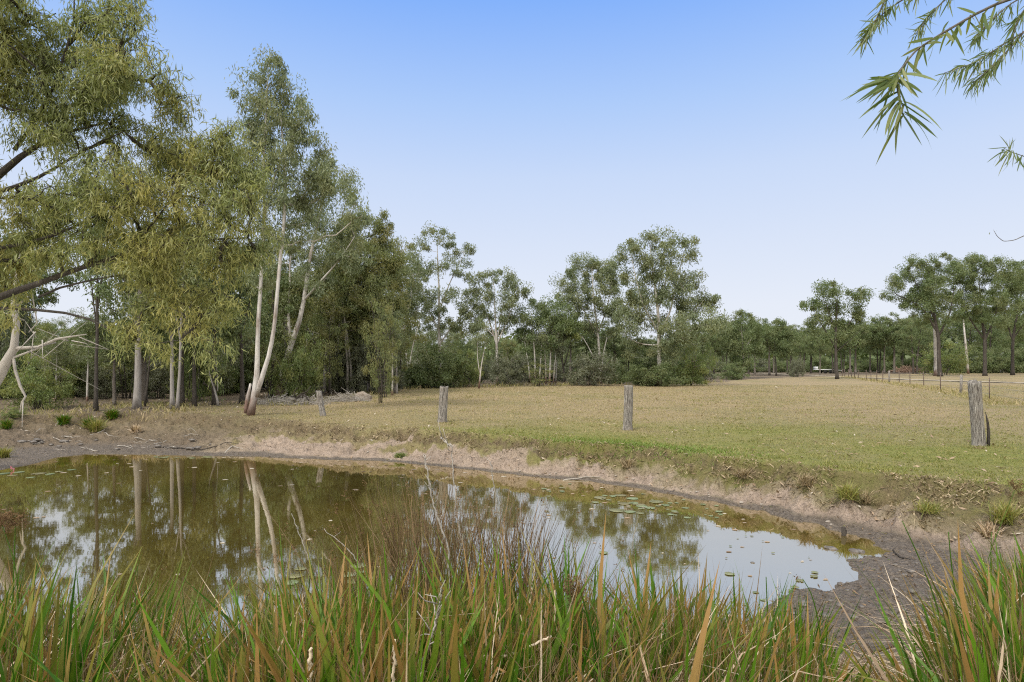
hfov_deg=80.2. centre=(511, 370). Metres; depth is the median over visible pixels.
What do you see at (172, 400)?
gum tree
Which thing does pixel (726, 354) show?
background gum
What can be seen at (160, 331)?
gum tree
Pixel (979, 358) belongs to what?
shrub
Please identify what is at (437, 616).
dead stalk
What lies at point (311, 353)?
shrub
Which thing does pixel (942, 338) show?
background gum
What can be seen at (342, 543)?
dead stalk
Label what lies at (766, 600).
sedge
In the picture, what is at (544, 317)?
clustered gum
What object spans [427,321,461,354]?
background gum
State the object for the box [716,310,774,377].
green gum
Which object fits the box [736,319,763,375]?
background gum
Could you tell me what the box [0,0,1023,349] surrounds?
sky
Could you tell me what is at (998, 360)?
shrub
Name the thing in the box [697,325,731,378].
background gum
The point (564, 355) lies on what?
background gum
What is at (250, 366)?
shrub
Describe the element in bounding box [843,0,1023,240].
wattle tree
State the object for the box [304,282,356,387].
background gum
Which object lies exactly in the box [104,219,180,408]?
gum tree
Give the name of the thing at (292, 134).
tall gum
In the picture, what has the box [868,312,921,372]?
background gum
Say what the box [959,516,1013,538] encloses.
grass tussock
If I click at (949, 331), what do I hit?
background gum
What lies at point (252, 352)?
shrub
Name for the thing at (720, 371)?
shrub
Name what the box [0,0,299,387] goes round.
spreading gum
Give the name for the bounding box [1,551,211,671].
rush clump
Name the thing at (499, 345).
background gum
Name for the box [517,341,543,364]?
background gum
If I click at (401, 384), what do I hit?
shrub
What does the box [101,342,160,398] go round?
shrub
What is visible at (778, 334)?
green gum
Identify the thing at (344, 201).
pole gum
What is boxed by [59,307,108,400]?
background gum
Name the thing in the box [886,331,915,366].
background gum
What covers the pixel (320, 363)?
shrub
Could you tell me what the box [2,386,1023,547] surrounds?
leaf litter
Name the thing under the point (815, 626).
rush clump
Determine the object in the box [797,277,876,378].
paddock gum
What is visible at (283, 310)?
gum tree
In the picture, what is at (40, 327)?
shrub
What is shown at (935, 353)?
white gum
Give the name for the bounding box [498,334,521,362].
background gum
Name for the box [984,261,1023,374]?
driveway gum
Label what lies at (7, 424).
grass tussock
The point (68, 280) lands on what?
background gum
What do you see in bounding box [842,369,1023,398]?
wire fence
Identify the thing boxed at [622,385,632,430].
fence post
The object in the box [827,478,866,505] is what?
grass tussock
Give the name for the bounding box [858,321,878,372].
background gum
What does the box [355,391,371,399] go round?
rock
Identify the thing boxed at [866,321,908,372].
background gum
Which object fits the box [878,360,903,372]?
shrub
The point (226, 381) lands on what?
shrub
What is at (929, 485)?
dead bank grass
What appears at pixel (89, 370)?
shrub
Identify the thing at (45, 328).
shrub
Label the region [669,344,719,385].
shrub
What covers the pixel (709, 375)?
shrub
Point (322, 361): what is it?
shrub
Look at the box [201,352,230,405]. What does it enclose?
crooked sapling
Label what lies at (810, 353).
background gum
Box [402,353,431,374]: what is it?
shrub
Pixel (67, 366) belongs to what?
shrub
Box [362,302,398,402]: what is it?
shrub
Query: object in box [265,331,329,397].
shrub
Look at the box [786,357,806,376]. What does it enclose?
shrub
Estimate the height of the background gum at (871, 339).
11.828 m
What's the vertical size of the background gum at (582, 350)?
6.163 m
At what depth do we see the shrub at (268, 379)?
33.35 m
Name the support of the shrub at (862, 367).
on the ground at (528, 460)
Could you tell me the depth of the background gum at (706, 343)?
76.95 m
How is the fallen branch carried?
on the brushwood pile at (282, 400)
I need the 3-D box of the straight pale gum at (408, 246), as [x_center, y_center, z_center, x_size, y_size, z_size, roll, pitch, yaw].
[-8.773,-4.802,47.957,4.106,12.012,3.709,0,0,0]
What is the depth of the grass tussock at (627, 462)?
13.84 m
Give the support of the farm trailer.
on the ground at (528, 460)
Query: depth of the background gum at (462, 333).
70.95 m
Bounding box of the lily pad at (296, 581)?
[287,580,298,584]
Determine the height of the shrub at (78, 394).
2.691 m
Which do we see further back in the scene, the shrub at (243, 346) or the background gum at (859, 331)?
the background gum at (859, 331)
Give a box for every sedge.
[0,504,20,644]
[0,507,29,636]
[561,572,592,637]
[563,577,586,639]
[766,577,767,640]
[803,580,824,676]
[902,521,943,634]
[948,532,957,618]
[986,479,1023,567]
[990,532,991,574]
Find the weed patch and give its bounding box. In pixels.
[393,452,405,457]
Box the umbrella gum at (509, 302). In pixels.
[454,266,533,383]
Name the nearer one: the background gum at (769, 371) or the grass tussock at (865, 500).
the grass tussock at (865, 500)
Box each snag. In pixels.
[824,546,837,549]
[848,548,864,552]
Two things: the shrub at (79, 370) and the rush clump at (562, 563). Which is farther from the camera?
the shrub at (79, 370)
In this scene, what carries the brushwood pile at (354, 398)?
on the ground at (528, 460)
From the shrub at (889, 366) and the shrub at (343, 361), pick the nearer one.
the shrub at (343, 361)
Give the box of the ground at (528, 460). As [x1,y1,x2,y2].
[0,372,1023,681]
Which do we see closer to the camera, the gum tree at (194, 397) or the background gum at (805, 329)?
the gum tree at (194, 397)
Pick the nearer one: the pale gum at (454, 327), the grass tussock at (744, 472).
the grass tussock at (744, 472)
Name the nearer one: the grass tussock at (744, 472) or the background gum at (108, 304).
the grass tussock at (744, 472)
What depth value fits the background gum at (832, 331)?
133.36 m
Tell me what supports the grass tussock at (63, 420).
on the ground at (528, 460)
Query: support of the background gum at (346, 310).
on the ground at (528, 460)
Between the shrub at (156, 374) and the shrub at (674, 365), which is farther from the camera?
the shrub at (674, 365)
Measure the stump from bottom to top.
0.163 m
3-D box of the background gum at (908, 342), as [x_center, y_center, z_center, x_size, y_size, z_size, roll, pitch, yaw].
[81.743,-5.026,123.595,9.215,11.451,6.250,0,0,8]
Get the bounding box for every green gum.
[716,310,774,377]
[753,316,801,375]
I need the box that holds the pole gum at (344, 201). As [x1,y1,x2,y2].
[310,167,369,391]
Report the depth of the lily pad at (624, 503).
11.41 m
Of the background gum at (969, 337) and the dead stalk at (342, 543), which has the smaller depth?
the dead stalk at (342, 543)
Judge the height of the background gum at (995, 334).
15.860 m
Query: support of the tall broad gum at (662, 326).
on the ground at (528, 460)
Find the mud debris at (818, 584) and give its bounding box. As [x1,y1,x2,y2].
[17,443,1005,658]
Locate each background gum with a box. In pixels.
[0,219,83,317]
[0,284,21,341]
[32,317,61,339]
[34,329,72,398]
[48,317,69,345]
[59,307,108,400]
[62,311,158,405]
[73,219,212,402]
[217,263,298,387]
[244,263,335,396]
[252,290,320,343]
[286,256,375,392]
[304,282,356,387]
[313,275,387,393]
[343,262,394,390]
[368,306,410,394]
[372,276,428,392]
[410,328,424,359]
[416,330,442,357]
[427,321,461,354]
[445,325,467,356]
[451,334,476,367]
[469,331,491,362]
[487,338,519,361]
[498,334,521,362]
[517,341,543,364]
[542,337,570,382]
[551,317,600,377]
[558,343,579,361]
[571,329,605,360]
[595,320,628,361]
[617,336,638,371]
[629,335,665,357]
[664,323,700,356]
[690,324,736,359]
[693,336,716,374]
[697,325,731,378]
[713,327,737,371]
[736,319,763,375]
[745,321,797,374]
[766,346,774,372]
[775,324,809,373]
[788,330,818,369]
[797,323,822,372]
[802,333,837,374]
[817,325,847,372]
[830,320,871,373]
[831,341,857,372]
[834,322,885,373]
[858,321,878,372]
[863,335,892,372]
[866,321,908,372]
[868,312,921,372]
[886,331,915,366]
[891,319,933,373]
[908,318,950,346]
[910,314,945,372]
[933,328,960,354]
[936,309,979,339]
[939,309,994,348]
[962,304,1011,352]
[979,326,1016,354]
[993,314,1023,343]
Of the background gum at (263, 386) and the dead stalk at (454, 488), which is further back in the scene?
the background gum at (263, 386)
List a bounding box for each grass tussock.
[0,417,15,429]
[0,446,17,457]
[49,413,77,424]
[76,415,95,429]
[83,418,110,431]
[102,407,123,419]
[125,423,145,432]
[619,455,637,471]
[726,466,750,481]
[788,473,821,490]
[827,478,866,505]
[857,487,882,505]
[905,498,948,517]
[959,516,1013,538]
[972,496,1023,528]
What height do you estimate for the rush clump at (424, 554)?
1.800 m
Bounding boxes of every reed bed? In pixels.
[0,513,1023,681]
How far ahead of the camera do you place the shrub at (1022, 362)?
123.57 m
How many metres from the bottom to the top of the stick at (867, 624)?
0.096 m
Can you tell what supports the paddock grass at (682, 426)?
on the ground at (528, 460)
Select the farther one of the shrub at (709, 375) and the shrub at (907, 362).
the shrub at (907, 362)
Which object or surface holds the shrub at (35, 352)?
on the ground at (528, 460)
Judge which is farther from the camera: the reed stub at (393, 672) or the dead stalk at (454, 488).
the dead stalk at (454, 488)
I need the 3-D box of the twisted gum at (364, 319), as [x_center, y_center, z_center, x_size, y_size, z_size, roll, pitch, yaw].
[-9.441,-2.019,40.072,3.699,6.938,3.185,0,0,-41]
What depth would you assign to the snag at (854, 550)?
8.38 m
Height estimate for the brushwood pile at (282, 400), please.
0.654 m
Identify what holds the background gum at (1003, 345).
on the ground at (528, 460)
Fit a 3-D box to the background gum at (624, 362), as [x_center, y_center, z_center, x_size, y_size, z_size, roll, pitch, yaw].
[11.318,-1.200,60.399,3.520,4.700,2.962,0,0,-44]
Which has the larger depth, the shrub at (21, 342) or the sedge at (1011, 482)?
the shrub at (21, 342)
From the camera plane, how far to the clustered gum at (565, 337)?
51.43 m
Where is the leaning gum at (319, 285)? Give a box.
[269,152,374,397]
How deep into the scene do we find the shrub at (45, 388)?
24.41 m
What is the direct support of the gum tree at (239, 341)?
on the ground at (528, 460)
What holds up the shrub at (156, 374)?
on the ground at (528, 460)
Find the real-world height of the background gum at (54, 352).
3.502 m
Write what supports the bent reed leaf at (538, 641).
on the reed bed at (369, 605)
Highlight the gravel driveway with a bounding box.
[771,373,1023,382]
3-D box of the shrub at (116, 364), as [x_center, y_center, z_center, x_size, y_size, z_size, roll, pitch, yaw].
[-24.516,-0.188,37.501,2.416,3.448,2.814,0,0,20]
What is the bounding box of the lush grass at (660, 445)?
[490,433,768,466]
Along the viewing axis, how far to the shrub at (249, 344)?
41.02 m
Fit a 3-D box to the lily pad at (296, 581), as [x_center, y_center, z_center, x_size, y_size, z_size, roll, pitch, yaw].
[-2.597,2.489,7.155,0.186,0.005,0.156,0,0,35]
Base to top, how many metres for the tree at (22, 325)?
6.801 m
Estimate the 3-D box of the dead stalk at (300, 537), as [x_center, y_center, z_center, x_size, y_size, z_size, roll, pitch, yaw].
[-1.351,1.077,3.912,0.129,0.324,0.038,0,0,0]
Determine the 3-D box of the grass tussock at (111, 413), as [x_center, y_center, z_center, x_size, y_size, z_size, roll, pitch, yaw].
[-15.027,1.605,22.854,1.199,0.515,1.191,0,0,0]
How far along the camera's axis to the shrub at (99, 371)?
32.86 m
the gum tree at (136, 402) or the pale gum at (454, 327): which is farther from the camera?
the pale gum at (454, 327)
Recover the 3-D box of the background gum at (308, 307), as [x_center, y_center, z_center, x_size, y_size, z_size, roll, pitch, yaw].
[-12.652,-2.332,34.973,5.166,7.792,3.873,0,0,-7]
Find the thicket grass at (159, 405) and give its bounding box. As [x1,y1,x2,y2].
[0,380,724,425]
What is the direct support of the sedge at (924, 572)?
on the ground at (528, 460)
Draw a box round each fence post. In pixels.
[316,391,325,415]
[437,386,447,421]
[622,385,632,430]
[967,379,989,445]
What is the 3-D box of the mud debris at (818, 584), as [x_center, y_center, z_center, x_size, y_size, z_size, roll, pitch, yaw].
[-4.226,2.404,13.343,24.731,0.242,7.653,0,0,33]
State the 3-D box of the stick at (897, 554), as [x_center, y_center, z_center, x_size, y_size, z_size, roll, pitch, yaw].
[5.145,2.453,8.029,0.049,0.086,0.555,0,0,12]
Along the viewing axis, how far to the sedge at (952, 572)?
3.50 m
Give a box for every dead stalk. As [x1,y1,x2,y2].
[291,513,310,563]
[324,529,356,561]
[416,581,450,679]
[423,454,450,596]
[438,422,470,574]
[484,456,499,575]
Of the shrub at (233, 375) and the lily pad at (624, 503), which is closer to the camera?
the lily pad at (624, 503)
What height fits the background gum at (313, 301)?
9.392 m
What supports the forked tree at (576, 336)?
on the ground at (528, 460)
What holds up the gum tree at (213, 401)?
on the ground at (528, 460)
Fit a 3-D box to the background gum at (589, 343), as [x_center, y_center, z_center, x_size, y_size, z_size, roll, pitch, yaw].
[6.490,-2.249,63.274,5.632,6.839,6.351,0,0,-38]
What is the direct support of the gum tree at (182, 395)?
on the ground at (528, 460)
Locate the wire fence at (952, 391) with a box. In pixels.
[840,376,1023,404]
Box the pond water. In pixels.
[0,454,898,645]
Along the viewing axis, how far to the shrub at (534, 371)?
48.41 m
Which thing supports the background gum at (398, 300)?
on the ground at (528, 460)
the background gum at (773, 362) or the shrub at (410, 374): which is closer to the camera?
the shrub at (410, 374)
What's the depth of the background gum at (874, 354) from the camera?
137.32 m
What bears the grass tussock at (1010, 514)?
on the ground at (528, 460)
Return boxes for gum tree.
[70,213,126,410]
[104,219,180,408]
[121,198,217,406]
[137,229,199,408]
[141,280,185,406]
[149,227,223,409]
[173,248,222,406]
[190,246,249,404]
[213,256,268,403]
[242,263,304,397]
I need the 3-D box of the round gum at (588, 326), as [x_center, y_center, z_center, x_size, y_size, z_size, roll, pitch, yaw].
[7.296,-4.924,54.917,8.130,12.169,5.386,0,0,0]
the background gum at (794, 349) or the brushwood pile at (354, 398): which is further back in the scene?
the background gum at (794, 349)
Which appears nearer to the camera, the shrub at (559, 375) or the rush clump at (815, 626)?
the rush clump at (815, 626)
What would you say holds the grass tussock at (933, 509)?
on the ground at (528, 460)
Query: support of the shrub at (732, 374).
on the ground at (528, 460)
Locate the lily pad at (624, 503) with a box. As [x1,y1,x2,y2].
[618,502,630,504]
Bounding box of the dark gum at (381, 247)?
[291,207,413,390]
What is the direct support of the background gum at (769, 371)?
on the ground at (528, 460)
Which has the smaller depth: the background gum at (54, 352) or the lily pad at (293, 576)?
the lily pad at (293, 576)
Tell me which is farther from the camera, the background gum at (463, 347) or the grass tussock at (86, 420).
the background gum at (463, 347)
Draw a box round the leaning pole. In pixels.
[963,323,969,373]
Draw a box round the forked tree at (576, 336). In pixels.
[549,314,585,384]
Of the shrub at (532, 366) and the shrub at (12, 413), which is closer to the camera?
the shrub at (12, 413)
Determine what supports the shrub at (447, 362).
on the ground at (528, 460)
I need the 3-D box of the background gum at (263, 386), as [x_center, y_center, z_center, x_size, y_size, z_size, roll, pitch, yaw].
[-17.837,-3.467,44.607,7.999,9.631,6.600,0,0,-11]
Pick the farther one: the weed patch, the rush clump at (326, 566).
the weed patch
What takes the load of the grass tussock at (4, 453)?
on the ground at (528, 460)
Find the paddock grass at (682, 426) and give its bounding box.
[28,384,1023,499]
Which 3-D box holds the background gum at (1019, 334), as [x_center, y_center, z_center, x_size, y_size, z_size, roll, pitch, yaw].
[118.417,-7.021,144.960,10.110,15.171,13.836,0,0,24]
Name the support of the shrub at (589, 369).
on the ground at (528, 460)
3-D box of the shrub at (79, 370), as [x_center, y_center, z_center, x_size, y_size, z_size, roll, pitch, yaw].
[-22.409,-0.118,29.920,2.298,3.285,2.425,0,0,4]
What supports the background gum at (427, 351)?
on the ground at (528, 460)
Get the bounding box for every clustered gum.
[506,293,581,382]
[522,325,576,383]
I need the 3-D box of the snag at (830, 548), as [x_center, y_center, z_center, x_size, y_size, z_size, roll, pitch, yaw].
[4.488,2.499,8.542,0.178,0.072,0.147,0,0,8]
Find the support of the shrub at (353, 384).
on the ground at (528, 460)
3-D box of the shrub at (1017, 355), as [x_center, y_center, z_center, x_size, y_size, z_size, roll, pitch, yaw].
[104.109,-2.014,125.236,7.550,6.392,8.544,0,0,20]
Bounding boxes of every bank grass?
[249,418,1023,538]
[415,426,1023,508]
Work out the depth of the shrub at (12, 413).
21.32 m
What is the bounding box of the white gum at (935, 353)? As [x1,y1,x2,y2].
[907,284,951,375]
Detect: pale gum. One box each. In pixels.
[385,252,437,370]
[391,235,427,376]
[402,220,485,368]
[469,320,493,388]
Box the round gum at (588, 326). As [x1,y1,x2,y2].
[547,251,636,383]
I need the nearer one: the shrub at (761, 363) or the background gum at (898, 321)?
the background gum at (898, 321)
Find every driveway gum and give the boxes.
[877,251,973,376]
[945,252,1023,375]
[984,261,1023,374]
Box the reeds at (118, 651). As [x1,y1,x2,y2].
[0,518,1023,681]
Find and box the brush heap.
[890,363,922,372]
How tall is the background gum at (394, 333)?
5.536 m
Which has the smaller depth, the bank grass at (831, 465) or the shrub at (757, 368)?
the bank grass at (831, 465)
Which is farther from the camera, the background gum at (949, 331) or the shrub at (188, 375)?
the background gum at (949, 331)
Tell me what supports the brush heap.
on the ground at (528, 460)
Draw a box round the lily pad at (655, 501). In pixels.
[649,500,662,502]
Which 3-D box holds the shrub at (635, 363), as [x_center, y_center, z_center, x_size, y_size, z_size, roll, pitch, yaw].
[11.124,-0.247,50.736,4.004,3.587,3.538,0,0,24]
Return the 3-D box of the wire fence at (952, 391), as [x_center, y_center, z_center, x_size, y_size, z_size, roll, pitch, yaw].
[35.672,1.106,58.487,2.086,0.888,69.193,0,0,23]
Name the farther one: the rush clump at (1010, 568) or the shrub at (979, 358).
the shrub at (979, 358)
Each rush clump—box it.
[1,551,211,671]
[154,517,464,634]
[243,455,624,628]
[334,481,485,603]
[453,523,632,603]
[703,560,864,673]
[940,549,1021,621]
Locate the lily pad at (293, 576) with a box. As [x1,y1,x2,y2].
[290,574,303,577]
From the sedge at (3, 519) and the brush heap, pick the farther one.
the brush heap
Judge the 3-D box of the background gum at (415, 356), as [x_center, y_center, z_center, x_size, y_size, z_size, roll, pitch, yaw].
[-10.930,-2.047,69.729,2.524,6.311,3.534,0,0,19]
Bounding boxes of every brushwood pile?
[249,391,332,404]
[324,388,371,401]
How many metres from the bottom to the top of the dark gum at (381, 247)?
12.143 m
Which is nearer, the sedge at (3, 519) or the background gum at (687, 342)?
the sedge at (3, 519)
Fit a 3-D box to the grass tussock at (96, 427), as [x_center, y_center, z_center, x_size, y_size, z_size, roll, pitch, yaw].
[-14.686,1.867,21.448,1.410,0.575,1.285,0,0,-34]
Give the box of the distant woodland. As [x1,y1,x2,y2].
[32,315,1023,371]
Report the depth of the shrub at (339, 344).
35.97 m
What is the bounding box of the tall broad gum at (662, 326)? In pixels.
[607,224,733,385]
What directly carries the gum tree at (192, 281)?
on the ground at (528, 460)
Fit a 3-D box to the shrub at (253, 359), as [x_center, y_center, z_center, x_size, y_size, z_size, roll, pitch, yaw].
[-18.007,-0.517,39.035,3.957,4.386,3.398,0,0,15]
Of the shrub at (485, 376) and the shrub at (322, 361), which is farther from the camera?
the shrub at (485, 376)
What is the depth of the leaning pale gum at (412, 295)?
47.70 m
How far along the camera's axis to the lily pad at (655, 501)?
11.58 m
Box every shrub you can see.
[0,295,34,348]
[0,328,32,396]
[0,342,41,397]
[0,352,77,409]
[0,406,29,417]
[6,332,39,391]
[17,336,59,376]
[22,319,70,372]
[23,318,55,344]
[30,337,91,399]
[39,326,101,397]
[49,353,91,395]
[71,339,111,395]
[74,360,134,398]
[86,357,122,396]
[99,356,132,390]
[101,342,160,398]
[105,335,152,391]
[122,354,191,397]
[161,321,231,400]
[163,335,220,399]
[165,345,239,395]
[211,337,244,394]
[216,332,252,392]
[216,332,266,392]
[217,316,260,381]
[231,313,268,389]
[233,321,265,389]
[247,325,281,390]
[251,315,289,397]
[262,333,310,394]
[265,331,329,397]
[296,338,337,391]
[297,336,325,387]
[303,327,342,385]
[310,312,350,394]
[310,343,352,390]
[325,330,363,392]
[338,335,403,393]
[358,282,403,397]
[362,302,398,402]
[376,365,410,388]
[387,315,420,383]
[401,361,442,387]
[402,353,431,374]
[406,340,476,387]
[451,348,486,386]
[466,357,493,382]
[488,348,529,384]
[515,351,547,381]
[521,360,554,385]
[522,362,568,381]
[543,359,577,380]
[561,345,622,385]
[605,356,627,383]
[620,356,693,386]
[623,348,664,383]
[664,357,686,381]
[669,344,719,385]
[681,358,719,380]
[713,361,749,379]
[716,358,729,372]
[721,357,764,372]
[744,355,767,372]
[764,359,791,372]
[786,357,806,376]
[802,354,842,372]
[853,358,883,371]
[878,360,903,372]
[892,356,923,369]
[910,340,973,374]
[942,342,982,372]
[962,346,1001,372]
[976,346,1010,372]
[996,346,1023,372]
[1005,346,1023,372]
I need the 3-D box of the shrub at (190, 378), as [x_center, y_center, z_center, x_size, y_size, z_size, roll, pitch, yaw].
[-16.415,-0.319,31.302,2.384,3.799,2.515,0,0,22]
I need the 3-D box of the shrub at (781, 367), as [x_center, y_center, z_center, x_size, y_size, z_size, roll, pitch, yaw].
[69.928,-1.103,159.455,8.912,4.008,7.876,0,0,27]
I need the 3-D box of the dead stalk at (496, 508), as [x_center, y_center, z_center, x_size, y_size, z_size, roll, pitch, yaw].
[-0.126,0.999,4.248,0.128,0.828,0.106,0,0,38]
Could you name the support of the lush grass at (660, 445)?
on the ground at (528, 460)
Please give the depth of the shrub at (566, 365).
64.92 m
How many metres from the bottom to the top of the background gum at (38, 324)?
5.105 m
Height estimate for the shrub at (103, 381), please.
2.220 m
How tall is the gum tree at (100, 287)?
8.467 m
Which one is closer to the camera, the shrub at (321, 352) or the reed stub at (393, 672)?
the reed stub at (393, 672)
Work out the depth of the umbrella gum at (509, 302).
51.10 m
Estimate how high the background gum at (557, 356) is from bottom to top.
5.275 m
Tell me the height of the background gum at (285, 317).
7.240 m
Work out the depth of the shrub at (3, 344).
31.73 m
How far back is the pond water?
9.70 m
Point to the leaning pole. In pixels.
(967, 365)
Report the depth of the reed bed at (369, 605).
2.57 m
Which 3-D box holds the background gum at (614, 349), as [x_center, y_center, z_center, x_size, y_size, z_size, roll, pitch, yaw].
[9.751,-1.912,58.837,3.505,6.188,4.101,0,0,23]
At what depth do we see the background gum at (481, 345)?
70.84 m
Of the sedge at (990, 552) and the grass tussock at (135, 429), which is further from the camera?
the grass tussock at (135, 429)
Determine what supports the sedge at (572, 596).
on the ground at (528, 460)
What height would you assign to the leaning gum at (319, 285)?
13.685 m
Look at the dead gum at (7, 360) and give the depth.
14.97 m
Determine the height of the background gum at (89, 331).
4.308 m
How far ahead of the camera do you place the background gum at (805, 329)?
137.99 m
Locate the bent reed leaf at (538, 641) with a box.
[465,636,551,657]
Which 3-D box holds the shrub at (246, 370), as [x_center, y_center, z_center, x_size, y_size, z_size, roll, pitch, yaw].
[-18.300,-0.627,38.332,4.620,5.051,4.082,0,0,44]
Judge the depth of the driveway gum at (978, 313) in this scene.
92.77 m
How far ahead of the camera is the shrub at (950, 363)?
109.10 m
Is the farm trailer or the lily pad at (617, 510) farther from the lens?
the farm trailer
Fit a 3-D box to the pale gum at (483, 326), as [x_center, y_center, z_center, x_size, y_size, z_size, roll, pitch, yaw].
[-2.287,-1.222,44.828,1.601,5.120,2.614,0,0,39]
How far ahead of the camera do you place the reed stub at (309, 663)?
2.10 m
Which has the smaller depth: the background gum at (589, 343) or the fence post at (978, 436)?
the fence post at (978, 436)
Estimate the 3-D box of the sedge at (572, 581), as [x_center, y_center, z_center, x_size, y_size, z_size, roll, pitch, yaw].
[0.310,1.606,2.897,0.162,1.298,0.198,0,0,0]
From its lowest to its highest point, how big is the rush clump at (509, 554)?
2.027 m
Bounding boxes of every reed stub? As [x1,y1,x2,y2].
[307,647,313,681]
[391,639,395,681]
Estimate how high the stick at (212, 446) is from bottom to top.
0.215 m
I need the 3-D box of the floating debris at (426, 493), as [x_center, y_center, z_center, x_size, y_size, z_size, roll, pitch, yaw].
[-3.927,2.494,11.247,17.260,0.001,13.545,0,0,0]
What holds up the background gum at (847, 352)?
on the ground at (528, 460)
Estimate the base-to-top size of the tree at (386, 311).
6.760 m
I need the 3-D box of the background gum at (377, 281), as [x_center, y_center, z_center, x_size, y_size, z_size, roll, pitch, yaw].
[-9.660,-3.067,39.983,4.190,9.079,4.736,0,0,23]
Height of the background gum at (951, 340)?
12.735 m
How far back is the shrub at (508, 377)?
49.63 m
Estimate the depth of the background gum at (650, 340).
58.29 m
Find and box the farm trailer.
[813,367,841,372]
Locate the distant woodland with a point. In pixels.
(860, 354)
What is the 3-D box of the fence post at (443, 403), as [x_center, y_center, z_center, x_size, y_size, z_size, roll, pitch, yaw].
[-2.394,1.203,20.995,0.399,1.367,0.322,0,0,0]
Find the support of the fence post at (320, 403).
on the ground at (528, 460)
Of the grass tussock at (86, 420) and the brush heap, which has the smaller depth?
the grass tussock at (86, 420)
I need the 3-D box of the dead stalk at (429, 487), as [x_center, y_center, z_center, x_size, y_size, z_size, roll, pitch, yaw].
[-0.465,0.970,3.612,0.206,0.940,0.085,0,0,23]
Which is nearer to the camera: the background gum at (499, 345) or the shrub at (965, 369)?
the background gum at (499, 345)
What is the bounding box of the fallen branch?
[291,386,310,403]
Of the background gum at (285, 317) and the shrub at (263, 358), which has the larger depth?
the background gum at (285, 317)
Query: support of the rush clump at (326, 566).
on the ground at (528, 460)
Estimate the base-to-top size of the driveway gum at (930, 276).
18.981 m
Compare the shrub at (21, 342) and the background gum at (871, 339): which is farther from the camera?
the background gum at (871, 339)
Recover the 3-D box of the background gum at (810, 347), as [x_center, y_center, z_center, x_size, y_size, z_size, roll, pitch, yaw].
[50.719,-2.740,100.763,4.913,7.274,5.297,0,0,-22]
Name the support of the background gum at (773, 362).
on the ground at (528, 460)
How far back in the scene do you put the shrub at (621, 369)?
52.72 m
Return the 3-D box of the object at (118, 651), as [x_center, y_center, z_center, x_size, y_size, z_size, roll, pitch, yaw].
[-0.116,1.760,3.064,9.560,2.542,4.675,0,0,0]
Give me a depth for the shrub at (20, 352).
30.99 m
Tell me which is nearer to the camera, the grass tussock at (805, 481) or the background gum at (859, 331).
the grass tussock at (805, 481)
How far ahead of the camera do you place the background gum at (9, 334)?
30.08 m
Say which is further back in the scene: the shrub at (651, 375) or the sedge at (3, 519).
the shrub at (651, 375)
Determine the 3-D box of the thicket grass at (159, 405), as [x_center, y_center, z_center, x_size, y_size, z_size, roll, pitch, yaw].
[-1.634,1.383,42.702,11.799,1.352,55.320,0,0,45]
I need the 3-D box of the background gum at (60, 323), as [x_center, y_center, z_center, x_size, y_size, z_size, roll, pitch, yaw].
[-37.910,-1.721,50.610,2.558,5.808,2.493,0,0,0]
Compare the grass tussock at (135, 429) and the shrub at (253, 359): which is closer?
the grass tussock at (135, 429)
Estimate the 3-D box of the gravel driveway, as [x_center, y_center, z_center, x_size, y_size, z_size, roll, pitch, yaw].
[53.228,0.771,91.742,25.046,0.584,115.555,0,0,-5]
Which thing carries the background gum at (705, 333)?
on the ground at (528, 460)
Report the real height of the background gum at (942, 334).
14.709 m
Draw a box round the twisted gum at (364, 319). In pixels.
[346,290,391,370]
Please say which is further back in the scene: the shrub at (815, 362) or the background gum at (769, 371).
the shrub at (815, 362)
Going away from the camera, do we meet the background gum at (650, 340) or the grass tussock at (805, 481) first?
the grass tussock at (805, 481)
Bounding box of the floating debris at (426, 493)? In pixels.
[2,455,827,617]
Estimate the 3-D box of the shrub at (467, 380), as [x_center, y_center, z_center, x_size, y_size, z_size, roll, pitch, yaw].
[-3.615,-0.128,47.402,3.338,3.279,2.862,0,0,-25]
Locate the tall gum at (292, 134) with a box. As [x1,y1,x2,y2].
[218,43,377,415]
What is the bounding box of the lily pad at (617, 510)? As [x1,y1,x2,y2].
[609,508,625,511]
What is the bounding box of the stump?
[841,526,846,535]
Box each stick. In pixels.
[191,442,238,450]
[830,621,941,633]
[892,549,909,559]
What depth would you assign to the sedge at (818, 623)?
3.00 m
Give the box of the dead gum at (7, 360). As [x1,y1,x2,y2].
[0,255,108,426]

